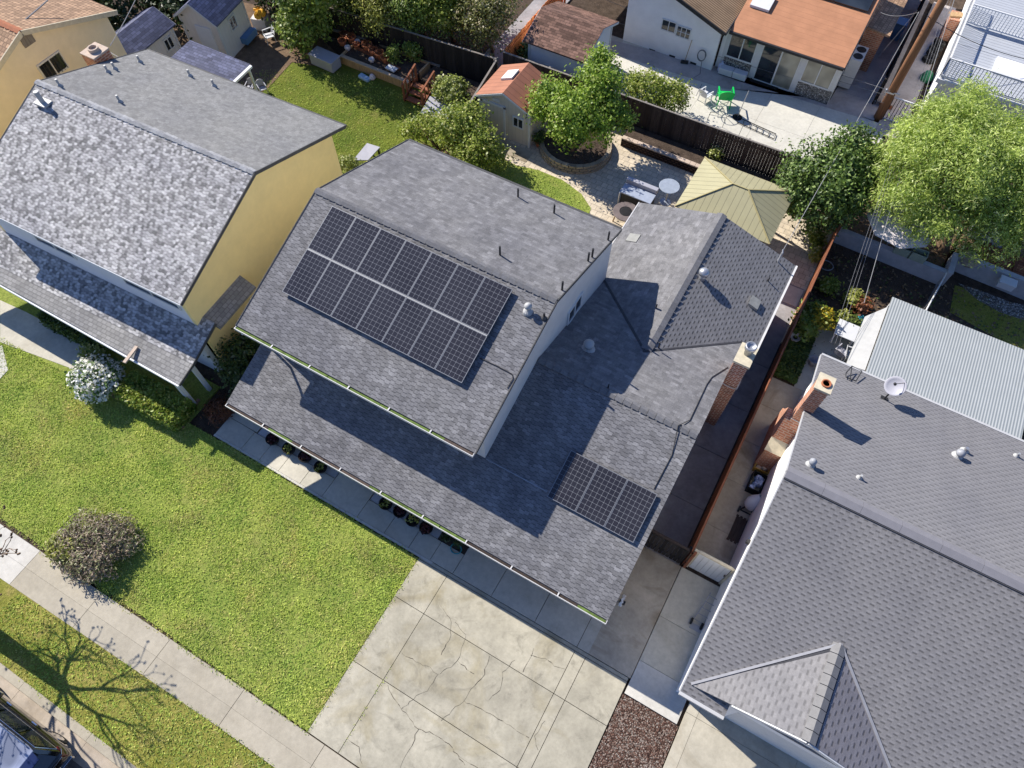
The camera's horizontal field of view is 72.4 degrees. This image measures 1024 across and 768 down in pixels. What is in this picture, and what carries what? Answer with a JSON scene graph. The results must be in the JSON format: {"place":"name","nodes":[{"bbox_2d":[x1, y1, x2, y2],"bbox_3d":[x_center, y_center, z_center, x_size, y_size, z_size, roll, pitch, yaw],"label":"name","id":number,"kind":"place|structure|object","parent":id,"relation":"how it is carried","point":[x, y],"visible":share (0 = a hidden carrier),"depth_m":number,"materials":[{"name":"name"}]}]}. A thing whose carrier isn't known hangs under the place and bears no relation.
{"place":"outdoors","nodes":[
{"label":"outdoors","id":0,"kind":"place"},
{"bbox_2d":[14,690,85,767],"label":"road","id":1,"kind":"structure","parent":0,"point":[73,764],"depth_m":21.56,"materials":[{"name":"grey asphalt"}]},
{"bbox_2d":[0,688,74,767],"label":"parked car","id":2,"kind":"object","parent":1,"relation":"on","point":[27,740],"visible":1,"depth_m":20.71,"materials":[{"name":"black paint"}]},
{"bbox_2d":[0,675,118,767],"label":"street gutter","id":3,"kind":"object","parent":1,"relation":"on","point":[88,756],"visible":0.71,"depth_m":22.03,"materials":[{"name":"concrete"}]},
{"bbox_2d":[0,578,273,767],"bbox_3d":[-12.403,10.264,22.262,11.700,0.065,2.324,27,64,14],"label":"grass","id":4,"kind":"structure","parent":0,"point":[120,696],"depth_m":22.39,"materials":[{"name":"green plant"}]},
{"bbox_2d":[0,524,356,767],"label":"sidewalk","id":5,"kind":"structure","parent":0,"point":[240,715],"depth_m":22.94,"materials":[{"name":"concrete"}]},
{"bbox_2d":[0,284,418,731],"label":"front lawn","id":6,"kind":"structure","parent":0,"point":[194,387],"depth_m":25.07,"materials":[{"name":"green plant"}]},
{"bbox_2d":[39,526,84,568],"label":"lawn shrub","id":7,"kind":"object","parent":6,"relation":"on","point":[51,545],"visible":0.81,"depth_m":24.21,"materials":[{"name":"green plant"}]},
{"bbox_2d":[35,310,105,353],"bbox_3d":[-17.938,-2.301,28.833,3.603,0.988,1.194,25,64,13],"label":"hedge","id":8,"kind":"object","parent":6,"relation":"on","point":[55,325],"visible":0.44,"depth_m":28.56,"materials":[{"name":"green plant"}]},
{"bbox_2d":[75,340,112,359],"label":"reddish shrub","id":9,"kind":"object","parent":6,"relation":"on","point":[96,348],"visible":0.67,"depth_m":28.02,"materials":[{"name":"green plant"}]},
{"bbox_2d":[64,350,125,405],"bbox_3d":[-16.221,-0.265,27.397,2.322,1.674,2.412,-13,62,-7],"label":"flowering shrub","id":10,"kind":"object","parent":6,"relation":"on","point":[96,388],"visible":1,"depth_m":26.98,"materials":[{"name":"white plant"}]},
{"bbox_2d":[45,506,147,589],"bbox_3d":[-14.662,5.478,24.401,3.338,1.280,2.899,27,64,14],"label":"lawn shrub","id":11,"kind":"object","parent":6,"relation":"on","point":[87,547],"visible":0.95,"depth_m":24.26,"materials":[{"name":"brown plant"}]},
{"bbox_2d":[113,369,198,431],"bbox_3d":[-13.917,0.651,27.185,3.240,0.975,1.423,25,64,13],"label":"hedge","id":12,"kind":"object","parent":6,"relation":"on","point":[161,404],"visible":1,"depth_m":26.91,"materials":[{"name":"green plant"}]},
{"bbox_2d":[242,62,462,173],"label":"neighbour lawn","id":13,"kind":"structure","parent":0,"point":[353,74],"depth_m":36.25,"materials":[{"name":"green plant"}]},
{"bbox_2d":[171,40,257,90],"bbox_3d":[-14.741,-15.342,35.316,4.243,2.420,1.487,27,64,14],"label":"shelter","id":14,"kind":"object","parent":13,"relation":"on","point":[203,57],"visible":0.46,"depth_m":34.39,"materials":[{"name":"stone"}]},
{"bbox_2d":[171,2,336,91],"bbox_3d":[-15.288,-18.184,38.270,11.780,0.020,8.798,27,64,14],"label":"bare patch","id":15,"kind":"object","parent":13,"relation":"on","point":[258,54],"visible":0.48,"depth_m":38.17,"materials":[{"name":"brown soil"}]},
{"bbox_2d":[115,7,181,56],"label":"shed","id":16,"kind":"structure","parent":15,"relation":"on","point":[150,28],"depth_m":35.71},
{"bbox_2d":[138,0,192,39],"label":"backdrop tree","id":17,"kind":"object","parent":15,"relation":"on","point":[169,9],"visible":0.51,"depth_m":36.72,"materials":[{"name":"green plant"}]},
{"bbox_2d":[173,0,257,56],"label":"shed","id":18,"kind":"structure","parent":15,"relation":"on","point":[224,27],"depth_m":36.73,"materials":[{"name":"beige paint"}]},
{"bbox_2d":[194,25,219,51],"bbox_3d":[-16.110,-18.139,37.184,0.950,1.800,0.057,18,62,10],"label":"door","id":19,"kind":"structure","parent":18,"relation":"in","point":[205,34],"depth_m":36.89,"materials":[{"name":"paint"}]},
{"bbox_2d":[250,6,270,31],"bbox_3d":[-13.987,-20.282,38.792,0.942,1.192,0.819,27,64,14],"label":"toy pile","id":20,"kind":"object","parent":15,"relation":"on","point":[258,23],"visible":0.99,"depth_m":38.68,"materials":[{"name":"multicoloured plastic"}]},
{"bbox_2d":[267,0,339,58],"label":"round tree","id":21,"kind":"object","parent":15,"relation":"on","point":[311,22],"visible":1,"depth_m":36.35,"materials":[{"name":"green plant"}]},
{"bbox_2d":[275,0,498,82],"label":"fence","id":22,"kind":"object","parent":15,"relation":"on","point":[469,64],"visible":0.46,"depth_m":36.70,"materials":[{"name":"black wood"}]},
{"bbox_2d":[308,46,340,72],"bbox_3d":[-9.966,-17.279,37.389,1.580,0.700,0.800,28,65,15],"label":"storage bench","id":23,"kind":"object","parent":13,"relation":"on","point":[325,59],"visible":1,"depth_m":37.13,"materials":[{"name":"grey plastic"}]},
{"bbox_2d":[338,153,362,173],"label":"round shrub","id":24,"kind":"object","parent":13,"relation":"on","point":[347,163],"visible":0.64,"depth_m":33.21,"materials":[{"name":"green plant"}]},
{"bbox_2d":[340,40,480,101],"bbox_3d":[-5.222,-16.424,37.007,8.100,0.530,2.100,27,64,14],"label":"raised bed","id":25,"kind":"object","parent":13,"relation":"on","point":[354,58],"visible":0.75,"depth_m":37.07,"materials":[{"name":"beige wood"}]},
{"bbox_2d":[429,71,470,105],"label":"round shrub","id":26,"kind":"object","parent":25,"relation":"on","point":[453,85],"visible":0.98,"depth_m":35.28,"materials":[{"name":"green plant"}]},
{"bbox_2d":[401,63,434,108],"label":"garden steps","id":27,"kind":"structure","parent":13,"relation":"on","point":[420,94],"depth_m":35.98,"materials":[{"name":"red wood"}]},
{"bbox_2d":[308,557,627,767],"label":"driveway","id":28,"kind":"structure","parent":0,"point":[482,696],"depth_m":22.49,"materials":[{"name":"concrete"}]},
{"bbox_2d":[0,0,1023,767],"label":"ground","id":29,"kind":"structure","parent":0,"point":[610,10],"depth_m":30.55,"materials":[{"name":"soil"}]},
{"bbox_2d":[0,300,84,368],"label":"neighbour walk","id":30,"kind":"structure","parent":29,"relation":"on","point":[25,331],"depth_m":29.10,"materials":[{"name":"concrete"}]},
{"bbox_2d":[0,0,126,137],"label":"house","id":31,"kind":"structure","parent":29,"relation":"on","point":[49,38],"depth_m":30.12,"materials":[{"name":"beige paint"}]},
{"bbox_2d":[36,50,68,78],"bbox_3d":[-20.083,-13.888,30.648,0.100,0.850,1.250,27,64,14],"label":"window","id":32,"kind":"structure","parent":31,"relation":"in","point":[55,64],"depth_m":30.60,"materials":[{"name":"black glass"}]},
{"bbox_2d":[0,663,136,767],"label":"kerb","id":33,"kind":"structure","parent":29,"relation":"on","point":[67,720],"depth_m":22.11,"materials":[{"name":"concrete"}]},
{"bbox_2d":[92,0,146,30],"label":"backdrop tree","id":34,"kind":"object","parent":29,"relation":"on","point":[116,21],"visible":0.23,"depth_m":36.53,"materials":[{"name":"green plant"}]},
{"bbox_2d":[0,42,346,402],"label":"house","id":35,"kind":"structure","parent":29,"relation":"on","point":[152,204],"depth_m":25.89,"materials":[{"name":"yellow paint"}]},
{"bbox_2d":[199,392,234,427],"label":"dry shrub","id":36,"kind":"object","parent":29,"relation":"on","point":[223,413],"visible":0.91,"depth_m":27.10,"materials":[{"name":"brown plant"}]},
{"bbox_2d":[207,328,259,397],"bbox_3d":[-10.216,-0.899,27.252,3.294,2.549,2.937,-38,67,-19],"label":"camellia bush","id":37,"kind":"object","parent":29,"relation":"on","point":[243,349],"visible":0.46,"depth_m":26.55,"materials":[{"name":"green plant"}]},
{"bbox_2d":[213,434,432,563],"bbox_3d":[-7.132,4.138,25.778,9.990,0.120,0.082,27,64,14],"label":"walk edging","id":38,"kind":"object","parent":29,"relation":"on","point":[330,503],"visible":1,"depth_m":25.62,"materials":[{"name":"concrete"}]},
{"bbox_2d":[326,0,365,32],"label":"hedge tree","id":39,"kind":"object","parent":29,"relation":"on","point":[342,6],"visible":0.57,"depth_m":37.06,"materials":[{"name":"green plant"}]},
{"bbox_2d":[258,426,441,538],"bbox_3d":[-5.945,3.307,26.273,8.270,0.100,1.200,27,64,14],"label":"planting bed","id":40,"kind":"object","parent":29,"relation":"on","point":[375,498],"visible":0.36,"depth_m":26.19,"materials":[{"name":"soil"}]},
{"bbox_2d":[346,0,405,42],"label":"hedge tree","id":41,"kind":"object","parent":29,"relation":"on","point":[380,13],"visible":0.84,"depth_m":36.33,"materials":[{"name":"green plant"}]},
{"bbox_2d":[387,0,439,41],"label":"hedge tree","id":42,"kind":"object","parent":29,"relation":"on","point":[409,13],"visible":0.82,"depth_m":35.95,"materials":[{"name":"green plant"}]},
{"bbox_2d":[215,410,628,677],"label":"front walk","id":43,"kind":"structure","parent":29,"relation":"on","point":[562,619],"depth_m":24.73,"materials":[{"name":"concrete"}]},
{"bbox_2d":[407,0,469,42],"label":"hedge tree","id":44,"kind":"object","parent":29,"relation":"on","point":[439,20],"visible":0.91,"depth_m":35.87,"materials":[{"name":"green plant"}]},
{"bbox_2d":[395,92,515,175],"bbox_3d":[-2.615,-11.931,33.140,6.280,3.077,3.647,38,67,19],"label":"tree","id":45,"kind":"object","parent":29,"relation":"on","point":[472,141],"visible":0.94,"depth_m":32.42,"materials":[{"name":"green plant"}]},
{"bbox_2d":[225,139,797,624],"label":"house","id":46,"kind":"structure","parent":29,"relation":"on","point":[535,387],"depth_m":22.93,"materials":[{"name":"beige paint"}]},
{"bbox_2d":[504,0,565,55],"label":"fence","id":47,"kind":"object","parent":29,"relation":"on","point":[515,42],"visible":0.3,"depth_m":36.65,"materials":[{"name":"orange wood"}]},
{"bbox_2d":[589,694,677,767],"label":"mulch","id":48,"kind":"object","parent":29,"relation":"on","point":[637,734],"visible":1,"depth_m":21.84,"materials":[{"name":"brown gravel"}]},
{"bbox_2d":[588,547,680,678],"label":"side drive","id":49,"kind":"structure","parent":29,"relation":"on","point":[621,639],"depth_m":23.66,"materials":[{"name":"concrete"}]},
{"bbox_2d":[619,63,700,112],"bbox_3d":[7.089,-14.417,34.874,4.394,2.485,2.882,16,62,9],"label":"overhanging shrub","id":50,"kind":"object","parent":29,"relation":"on","point":[639,83],"visible":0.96,"depth_m":34.35,"materials":[{"name":"green plant"}]},
{"bbox_2d":[644,284,804,564],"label":"alley","id":51,"kind":"structure","parent":29,"relation":"on","point":[681,512],"depth_m":26.60,"materials":[{"name":"concrete"}]},
{"bbox_2d":[782,285,803,306],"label":"paving slab","id":52,"kind":"structure","parent":51,"relation":"on","point":[792,295],"depth_m":30.16,"materials":[{"name":"concrete"}]},
{"bbox_2d":[624,327,853,723],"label":"side walk","id":53,"kind":"structure","parent":29,"relation":"on","point":[656,677],"depth_m":24.15,"materials":[{"name":"concrete"}]},
{"bbox_2d":[726,514,747,544],"bbox_3d":[8.173,5.258,25.072,0.650,0.020,1.070,27,64,14],"label":"door mat","id":54,"kind":"object","parent":53,"relation":"on","point":[737,529],"depth_m":25.09,"materials":[{"name":"black rubber"}]},
{"bbox_2d":[744,470,767,494],"bbox_3d":[8.978,3.667,25.762,0.500,0.478,0.760,27,64,14],"label":"storage crate","id":55,"kind":"object","parent":53,"relation":"on","point":[760,479],"visible":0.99,"depth_m":25.64,"materials":[{"name":"plastic"}]},
{"bbox_2d":[829,319,859,348],"bbox_3d":[13.655,-2.019,28.814,0.850,0.720,0.850,27,64,14],"label":"side table","id":56,"kind":"object","parent":53,"relation":"on","point":[850,332],"visible":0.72,"depth_m":28.49,"materials":[{"name":"white plastic"}]},
{"bbox_2d":[609,36,891,117],"bbox_3d":[14.135,-16.659,37.395,16.944,0.010,8.313,-9,61,-5],"label":"patio edge","id":57,"kind":"object","parent":29,"relation":"on","point":[849,103],"visible":0.68,"depth_m":37.18,"materials":[{"name":"grey concrete"}]},
{"bbox_2d":[718,64,748,81],"bbox_3d":[11.691,-16.450,37.068,1.500,0.450,0.400,25,64,13],"label":"bench box","id":58,"kind":"object","parent":57,"relation":"on","point":[731,72],"visible":1,"depth_m":36.91,"materials":[{"name":"white plastic"}]},
{"bbox_2d":[623,0,906,104],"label":"house","id":59,"kind":"structure","parent":29,"relation":"on","point":[815,50],"depth_m":35.52,"materials":[{"name":"white paint"}]},
{"bbox_2d":[725,35,758,64],"bbox_3d":[11.852,-17.301,36.129,1.500,1.320,0.050,27,64,14],"label":"window","id":60,"kind":"structure","parent":59,"relation":"in","point":[740,49],"depth_m":36.17,"materials":[{"name":"clear glass"}]},
{"bbox_2d":[752,45,802,91],"bbox_3d":[13.627,-16.259,35.991,2.050,2.060,0.080,27,64,14],"label":"sliding door","id":61,"kind":"structure","parent":59,"relation":"in","point":[778,62],"depth_m":36.00,"materials":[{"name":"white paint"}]},
{"bbox_2d":[799,60,837,90],"bbox_3d":[15.384,-15.537,35.139,1.580,1.320,0.050,27,64,14],"label":"window","id":62,"kind":"structure","parent":59,"relation":"in","point":[820,76],"depth_m":35.18,"materials":[{"name":"glass"}]},
{"bbox_2d":[676,297,1023,767],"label":"house","id":63,"kind":"structure","parent":29,"relation":"on","point":[867,609],"depth_m":20.17,"materials":[{"name":"white paint"}]},
{"bbox_2d":[724,712,833,767],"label":"garage door","id":64,"kind":"structure","parent":63,"relation":"in","point":[789,748],"depth_m":20.99,"materials":[{"name":"white paint"}]},
{"bbox_2d":[834,227,947,283],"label":"garden wall","id":65,"kind":"structure","parent":29,"relation":"on","point":[925,270],"depth_m":30.73,"materials":[{"name":"concrete"}]},
{"bbox_2d":[773,242,1023,439],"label":"back garden","id":66,"kind":"object","parent":29,"relation":"on","point":[899,281],"visible":0.11,"depth_m":30.48,"materials":[{"name":"soil"}]},
{"bbox_2d":[681,219,844,567],"bbox_3d":[10.143,-0.395,27.282,0.180,1.802,16.840,27,64,14],"label":"fence","id":67,"kind":"object","parent":66,"relation":"on","point":[720,485],"visible":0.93,"depth_m":26.23,"materials":[{"name":"red wood"}]},
{"bbox_2d":[645,527,692,563],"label":"gate","id":68,"kind":"structure","parent":67,"relation":"attached to","point":[678,546],"depth_m":23.82,"materials":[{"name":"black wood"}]},
{"bbox_2d":[683,549,735,584],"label":"gate","id":69,"kind":"structure","parent":67,"relation":"attached to","point":[715,569],"depth_m":23.41,"materials":[{"name":"white paint"}]},
{"bbox_2d":[774,332,815,383],"bbox_3d":[11.488,-1.179,28.561,1.185,0.304,2.656,27,64,14],"label":"ivy groundcover","id":70,"kind":"object","parent":66,"relation":"on","point":[792,362],"visible":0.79,"depth_m":28.38,"materials":[{"name":"green plant"}]},
{"bbox_2d":[786,297,833,347],"bbox_3d":[12.251,-2.666,28.896,1.544,1.411,2.684,27,64,14],"label":"golden shrub","id":71,"kind":"object","parent":66,"relation":"on","point":[809,326],"visible":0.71,"depth_m":28.55,"materials":[{"name":"green plant"}]},
{"bbox_2d":[808,303,837,330],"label":"golden shrub","id":72,"kind":"object","parent":66,"relation":"on","point":[825,324],"visible":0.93,"depth_m":28.38,"materials":[{"name":"yellow plant"}]},
{"bbox_2d":[815,273,844,298],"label":"garden plant","id":73,"kind":"object","parent":66,"relation":"on","point":[827,284],"visible":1,"depth_m":29.83,"materials":[{"name":"green plant"}]},
{"bbox_2d":[796,210,1023,364],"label":"leaf litter","id":74,"kind":"object","parent":66,"relation":"on","point":[941,297],"visible":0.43,"depth_m":30.26,"materials":[{"name":"brown plant"}]},
{"bbox_2d":[950,285,1023,349],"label":"lawn","id":75,"kind":"structure","parent":66,"relation":"on","point":[987,319],"depth_m":29.64,"materials":[{"name":"green plant"}]},
{"bbox_2d":[958,283,1023,319],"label":"gravel","id":76,"kind":"structure","parent":75,"relation":"on","point":[995,302],"depth_m":30.00,"materials":[{"name":"grey gravel"}]},
{"bbox_2d":[863,0,955,137],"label":"side yard","id":77,"kind":"structure","parent":29,"relation":"on","point":[907,90],"depth_m":37.48,"materials":[{"name":"grey concrete"}]},
{"bbox_2d":[872,0,924,103],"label":"fence","id":78,"kind":"object","parent":77,"relation":"on","point":[895,59],"visible":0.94,"depth_m":36.68,"materials":[{"name":"black wood"}]},
{"bbox_2d":[874,0,947,121],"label":"utility pole","id":79,"kind":"object","parent":77,"relation":"on","point":[898,80],"visible":0.91,"depth_m":32.73,"materials":[{"name":"brown wood"}]},
{"bbox_2d":[922,37,945,63],"bbox_3d":[22.922,-18.090,37.998,0.696,0.511,2.187,32,65,17],"label":"tyre pile","id":80,"kind":"object","parent":77,"relation":"on","point":[931,54],"visible":0.88,"depth_m":37.88,"materials":[{"name":"rubber"}]},
{"bbox_2d":[843,190,1023,266],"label":"garden","id":81,"kind":"object","parent":29,"relation":"on","point":[862,227],"visible":0.16,"depth_m":31.26,"materials":[{"name":"green plant"}]},
{"bbox_2d":[867,201,933,248],"bbox_3d":[16.448,-6.495,30.048,2.679,2.250,2.679,-4,61,-2],"label":"patio umbrella","id":82,"kind":"object","parent":81,"relation":"on","point":[890,236],"visible":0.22,"depth_m":29.10,"materials":[{"name":"fabric"}]},
{"bbox_2d":[852,67,1023,276],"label":"pepper tree","id":83,"kind":"object","parent":81,"relation":"on","point":[973,190],"visible":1,"depth_m":27.28,"materials":[{"name":"green plant"}]},
{"bbox_2d":[980,243,1023,276],"bbox_3d":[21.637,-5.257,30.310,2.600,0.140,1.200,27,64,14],"label":"shrub","id":84,"kind":"object","parent":81,"relation":"on","point":[1017,264],"visible":0.52,"depth_m":30.30,"materials":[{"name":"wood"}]},
{"bbox_2d":[918,0,1023,161],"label":"house","id":85,"kind":"structure","parent":29,"relation":"on","point":[997,25],"depth_m":33.58,"materials":[{"name":"white paint"}]},
{"bbox_2d":[939,10,962,41],"bbox_3d":[24.047,-19.684,38.406,0.800,1.280,0.946,27,64,14],"label":"chimney","id":86,"kind":"object","parent":85,"relation":"attached to","point":[953,20],"visible":0.82,"depth_m":38.05,"materials":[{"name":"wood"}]},
{"bbox_2d":[955,251,1023,299],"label":"garden wall","id":87,"kind":"structure","parent":29,"relation":"on","point":[987,275],"depth_m":30.20,"materials":[{"name":"concrete"}]},
{"bbox_2d":[491,135,533,161],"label":"shed path","id":88,"kind":"structure","parent":0,"point":[523,154],"depth_m":34.48,"materials":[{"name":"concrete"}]},
{"bbox_2d":[485,0,569,67],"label":"paving","id":89,"kind":"structure","parent":0,"point":[529,12],"depth_m":39.30,"materials":[{"name":"concrete"}]},
{"bbox_2d":[444,0,526,56],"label":"hedge tree","id":90,"kind":"object","parent":89,"relation":"on","point":[489,12],"visible":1,"depth_m":35.23,"materials":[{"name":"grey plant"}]},
{"bbox_2d":[477,158,590,212],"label":"back lawn","id":91,"kind":"structure","parent":0,"point":[509,175],"depth_m":33.47,"materials":[{"name":"green plant"}]},
{"bbox_2d":[522,1,618,77],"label":"garage","id":92,"kind":"structure","parent":0,"point":[558,35],"depth_m":35.04,"materials":[{"name":"tile"}]},
{"bbox_2d":[617,176,658,205],"bbox_3d":[5.778,-8.583,32.251,1.540,1.150,0.975,27,64,14],"label":"outdoor sofa","id":93,"kind":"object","parent":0,"point":[634,191],"depth_m":31.94,"materials":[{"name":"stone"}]},
{"bbox_2d":[490,117,836,343],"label":"back patio","id":94,"kind":"structure","parent":0,"point":[599,190],"depth_m":33.41,"materials":[{"name":"beige concrete"}]},
{"bbox_2d":[475,63,548,147],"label":"shed","id":95,"kind":"structure","parent":94,"relation":"on","point":[503,90],"depth_m":33.51,"materials":[{"name":"beige"}]},
{"bbox_2d":[481,98,505,138],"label":"wall","id":96,"kind":"structure","parent":95,"relation":"in","point":[498,119],"depth_m":34.10,"materials":[{"name":"beige"}]},
{"bbox_2d":[538,127,612,173],"bbox_3d":[3.120,-11.727,34.440,3.709,0.410,3.455,27,64,14],"label":"planter ring","id":97,"kind":"object","parent":94,"relation":"on","point":[584,160],"visible":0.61,"depth_m":33.90,"materials":[{"name":"stone"}]},
{"bbox_2d":[518,40,642,154],"bbox_3d":[3.222,-12.696,32.495,5.193,4.350,4.980,-25,64,-13],"label":"maple tree","id":98,"kind":"object","parent":97,"relation":"in","point":[578,114],"visible":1,"depth_m":31.75,"materials":[{"name":"green plant"}]},
{"bbox_2d":[612,202,635,221],"bbox_3d":[5.164,-7.656,32.001,1.200,0.692,1.200,27,64,14],"label":"fire pit","id":99,"kind":"object","parent":94,"relation":"on","point":[622,211],"visible":0.77,"depth_m":31.73,"materials":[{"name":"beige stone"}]},
{"bbox_2d":[659,178,679,205],"bbox_3d":[7.198,-8.791,32.425,0.960,1.050,0.960,27,64,14],"label":"bistro table","id":100,"kind":"object","parent":94,"relation":"on","point":[669,186],"visible":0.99,"depth_m":32.01,"materials":[{"name":"white metal"}]},
{"bbox_2d":[620,135,833,219],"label":"retaining wall","id":101,"kind":"structure","parent":94,"relation":"on","point":[679,162],"depth_m":33.93,"materials":[{"name":"brown stone"}]},
{"bbox_2d":[625,125,831,215],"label":"raised soil","id":102,"kind":"structure","parent":94,"relation":"on","point":[669,145],"depth_m":33.98,"materials":[{"name":"brown soil"}]},
{"bbox_2d":[675,156,791,243],"bbox_3d":[9.559,-7.526,30.563,4.243,3.060,3.394,27,64,14],"label":"gazebo","id":103,"kind":"object","parent":94,"relation":"on","point":[755,207],"visible":0.83,"depth_m":29.41,"materials":[{"name":"metal"}]},
{"bbox_2d":[771,119,898,243],"bbox_3d":[14.016,-8.477,30.147,5.599,4.916,4.517,-1,61,0],"label":"broadleaf tree","id":104,"kind":"object","parent":94,"relation":"on","point":[840,189],"visible":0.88,"depth_m":29.12,"materials":[{"name":"green plant"}]},
{"bbox_2d":[663,702,809,767],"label":"neighbour driveway","id":105,"kind":"structure","parent":0,"point":[704,738],"depth_m":21.70,"materials":[{"name":"concrete"}]},
{"bbox_2d":[607,40,882,176],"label":"patio","id":106,"kind":"structure","parent":0,"point":[785,117],"depth_m":35.74,"materials":[{"name":"concrete"}]},
{"bbox_2d":[503,50,807,181],"bbox_3d":[7.564,-12.528,34.063,18.392,1.852,0.200,26,64,14],"label":"fence","id":107,"kind":"object","parent":106,"relation":"on","point":[675,126],"visible":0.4,"depth_m":33.50,"materials":[{"name":"brown wood"}]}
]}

